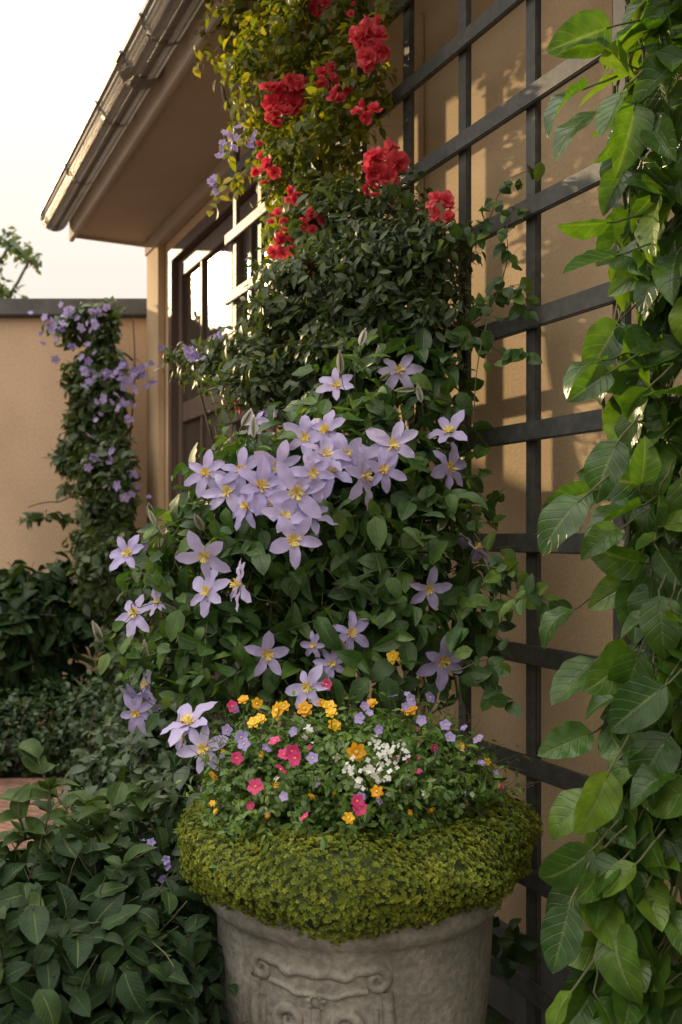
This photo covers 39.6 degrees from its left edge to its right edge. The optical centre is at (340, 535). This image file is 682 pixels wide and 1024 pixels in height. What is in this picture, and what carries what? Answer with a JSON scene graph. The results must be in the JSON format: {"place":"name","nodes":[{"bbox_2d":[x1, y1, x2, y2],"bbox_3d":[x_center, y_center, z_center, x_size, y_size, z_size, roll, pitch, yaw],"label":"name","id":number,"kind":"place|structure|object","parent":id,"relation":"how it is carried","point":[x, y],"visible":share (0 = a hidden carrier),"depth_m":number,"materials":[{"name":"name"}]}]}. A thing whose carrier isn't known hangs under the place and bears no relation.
{"place":"outdoors","nodes":[
{"label":"outdoors","id":0,"kind":"place"},
{"bbox_2d":[0,778,82,850],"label":"brick path","id":1,"kind":"structure","parent":0,"point":[33,810],"depth_m":5.18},
{"bbox_2d":[0,318,146,727],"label":"garden wall","id":2,"kind":"structure","parent":0,"point":[33,406],"depth_m":7.40,"materials":[{"name":"paint"}]},
{"bbox_2d":[0,298,146,317],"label":"wall coping","id":3,"kind":"object","parent":2,"relation":"on","point":[22,307],"depth_m":7.34,"materials":[{"name":"concrete"}]},
{"bbox_2d":[17,295,163,694],"bbox_3d":[-1.675,-0.173,6.564,0.720,3.146,1.873,0,0,-39],"label":"flowering wall creeper","id":4,"kind":"object","parent":2,"relation":"attached to","point":[93,455],"visible":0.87,"depth_m":6.50,"materials":[{"name":"green plant"}]},
{"bbox_2d":[0,0,146,297],"label":"sky","id":5,"kind":"structure","parent":0,"point":[57,57],"materials":[{"name":"white"}]},
{"bbox_2d":[0,728,513,1023],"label":"ground","id":6,"kind":"structure","parent":0,"point":[491,1010],"depth_m":5.95,"materials":[{"name":"soil"}]},
{"bbox_2d":[0,226,42,297],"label":"distant tree","id":7,"kind":"object","parent":6,"relation":"on","point":[11,246],"visible":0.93,"depth_m":12.46,"materials":[{"name":"green plant"}]},
{"bbox_2d":[0,551,102,716],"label":"broadleaf shrub","id":8,"kind":"object","parent":6,"relation":"on","point":[46,630],"visible":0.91,"depth_m":6.17,"materials":[{"name":"green plant"}]},
{"bbox_2d":[0,629,183,778],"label":"clipped hedge","id":9,"kind":"object","parent":6,"relation":"on","point":[75,719],"visible":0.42,"depth_m":5.79,"materials":[{"name":"green plant"}]},
{"bbox_2d":[0,738,246,1023],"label":"laurel shrub","id":10,"kind":"object","parent":6,"relation":"on","point":[94,930],"visible":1,"depth_m":1.87,"materials":[{"name":"green plant"}]},
{"bbox_2d":[53,676,540,1023],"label":"understory shrub","id":11,"kind":"object","parent":6,"relation":"on","point":[149,755],"visible":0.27,"depth_m":3.08,"materials":[{"name":"green plant"}]},
{"bbox_2d":[154,124,491,721],"bbox_3d":[-0.138,0.020,3.102,0.721,2.968,1.326,0,0,-27],"label":"jasmine shrub","id":12,"kind":"object","parent":6,"relation":"on","point":[372,270],"visible":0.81,"depth_m":2.88,"materials":[{"name":"green plant"}]},
{"bbox_2d":[193,0,455,726],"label":"climbing rose","id":13,"kind":"object","parent":6,"relation":"on","point":[308,92],"visible":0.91,"depth_m":3.27,"materials":[{"name":"green plant"}]},
{"bbox_2d":[207,895,503,1023],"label":"stone urn","id":14,"kind":"object","parent":6,"relation":"on","point":[439,974],"visible":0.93,"depth_m":1.83,"materials":[{"name":"grey stone"}]},
{"bbox_2d":[91,162,572,829],"bbox_3d":[-0.032,-0.137,2.519,1.134,1.684,0.984,0,0,0],"label":"clematis plant","id":15,"kind":"object","parent":14,"relation":"in","point":[303,518],"visible":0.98,"depth_m":2.31,"materials":[{"name":"green plant"}]},
{"bbox_2d":[165,650,540,867],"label":"bedding flowers","id":16,"kind":"object","parent":14,"relation":"in","point":[290,770],"visible":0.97,"depth_m":1.91,"materials":[{"name":"green plant"}]},
{"bbox_2d":[176,777,543,946],"bbox_3d":[0.038,0.660,2.093,0.833,0.225,0.823,0,0,0],"label":"moss mound","id":17,"kind":"object","parent":14,"relation":"in","point":[359,883],"visible":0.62,"depth_m":1.78,"materials":[{"name":"green plant"}]},
{"bbox_2d":[165,0,681,934],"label":"walls","id":18,"kind":"structure","parent":6,"relation":"on","point":[497,80],"depth_m":2.94,"materials":[{"name":"paint"}]},
{"bbox_2d":[147,244,164,631],"bbox_3d":[-1.301,-0.270,6.656,0.048,3.540,0.312,0,0,-26],"label":"corner pilaster","id":19,"kind":"object","parent":18,"relation":"attached to","point":[156,392],"visible":0.37,"depth_m":6.55,"materials":[{"name":"paint"}]},
{"bbox_2d":[78,0,356,243],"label":"soffit","id":20,"kind":"structure","parent":18,"relation":"attached to","point":[172,162],"depth_m":5.26,"materials":[{"name":"paint"}]},
{"bbox_2d":[69,0,229,241],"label":"fascia","id":21,"kind":"structure","parent":20,"relation":"attached to","point":[181,60],"depth_m":4.70,"materials":[{"name":"paint"}]},
{"bbox_2d":[76,235,144,246],"bbox_3d":[0.449,-2.175,7.746,5.150,0.190,0.030,0,0,-26],"label":"barge board","id":22,"kind":"object","parent":21,"relation":"attached to","point":[110,240],"depth_m":6.72,"materials":[{"name":"paint"}]},
{"bbox_2d":[38,0,203,231],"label":"gutter trough","id":23,"kind":"object","parent":21,"relation":"attached to","point":[119,99],"visible":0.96,"depth_m":4.70,"materials":[{"name":"brown metal"}]},
{"bbox_2d":[39,210,70,228],"bbox_3d":[-1.955,-2.160,6.490,0.210,0.105,0.030,0,0,-26],"label":"gutter bracket","id":24,"kind":"object","parent":23,"relation":"on","point":[51,225],"visible":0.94,"depth_m":6.48,"materials":[{"name":"metal"}]},
{"bbox_2d":[62,163,98,184],"bbox_3d":[-1.559,-2.160,5.682,0.210,0.105,0.030,0,0,-26],"label":"gutter bracket","id":25,"kind":"object","parent":23,"relation":"on","point":[71,178],"visible":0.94,"depth_m":5.67,"materials":[{"name":"metal"}]},
{"bbox_2d":[94,100,134,126],"bbox_3d":[-1.163,-2.160,4.874,0.210,0.105,0.030,0,0,-26],"label":"gutter bracket","id":26,"kind":"object","parent":23,"relation":"on","point":[106,120],"visible":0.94,"depth_m":4.86,"materials":[{"name":"metal"}]},
{"bbox_2d":[113,50,164,89],"bbox_3d":[-0.941,-2.159,4.421,0.214,0.107,0.120,0,0,-26],"label":"gutter joint","id":27,"kind":"object","parent":23,"relation":"attached to","point":[129,78],"visible":0.97,"depth_m":4.41,"materials":[{"name":"brown metal"}]},
{"bbox_2d":[137,12,185,46],"bbox_3d":[-0.767,-2.160,4.066,0.210,0.105,0.030,0,0,-26],"label":"gutter bracket","id":28,"kind":"object","parent":23,"relation":"on","point":[152,38],"visible":0.95,"depth_m":4.05,"materials":[{"name":"metal"}]},
{"bbox_2d":[168,172,276,717],"bbox_3d":[-0.691,-0.270,5.590,0.135,3.300,1.900,0,0,-26],"label":"window frame","id":29,"kind":"object","parent":18,"relation":"attached to","point":[196,235],"visible":0.21,"depth_m":6.35,"materials":[{"name":"wood"}]},
{"bbox_2d":[178,191,267,734],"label":"window sashes","id":30,"kind":"object","parent":29,"relation":"in","point":[209,245],"depth_m":5.92,"materials":[{"name":"wood"}]},
{"bbox_2d":[186,221,267,504],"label":"window panes","id":31,"kind":"object","parent":30,"relation":"in","point":[216,286],"visible":0.18,"depth_m":5.85,"materials":[{"name":"glass"}]},
{"bbox_2d":[145,0,392,256],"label":"frieze","id":32,"kind":"object","parent":18,"relation":"attached to","point":[192,204],"visible":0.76,"depth_m":5.81,"materials":[{"name":"paint"}]},
{"bbox_2d":[225,0,681,1023],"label":"wooden trellis","id":33,"kind":"object","parent":18,"relation":"attached to","point":[533,430],"visible":0.18,"depth_m":2.57,"materials":[{"name":"paint"}]},
{"bbox_2d":[414,0,612,771],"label":"wall mouldings","id":34,"kind":"structure","parent":18,"relation":"attached to","point":[606,615],"depth_m":2.57,"materials":[{"name":"paint"}]},
{"bbox_2d":[488,915,569,1023],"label":"plinth","id":35,"kind":"structure","parent":18,"relation":"attached to","point":[506,1001],"depth_m":2.90,"materials":[{"name":"paint"}]},
{"bbox_2d":[537,0,681,1023],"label":"glossy leaf vine","id":36,"kind":"object","parent":6,"relation":"on","point":[614,870],"visible":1,"depth_m":1.72,"materials":[{"name":"green plant"}]}
]}

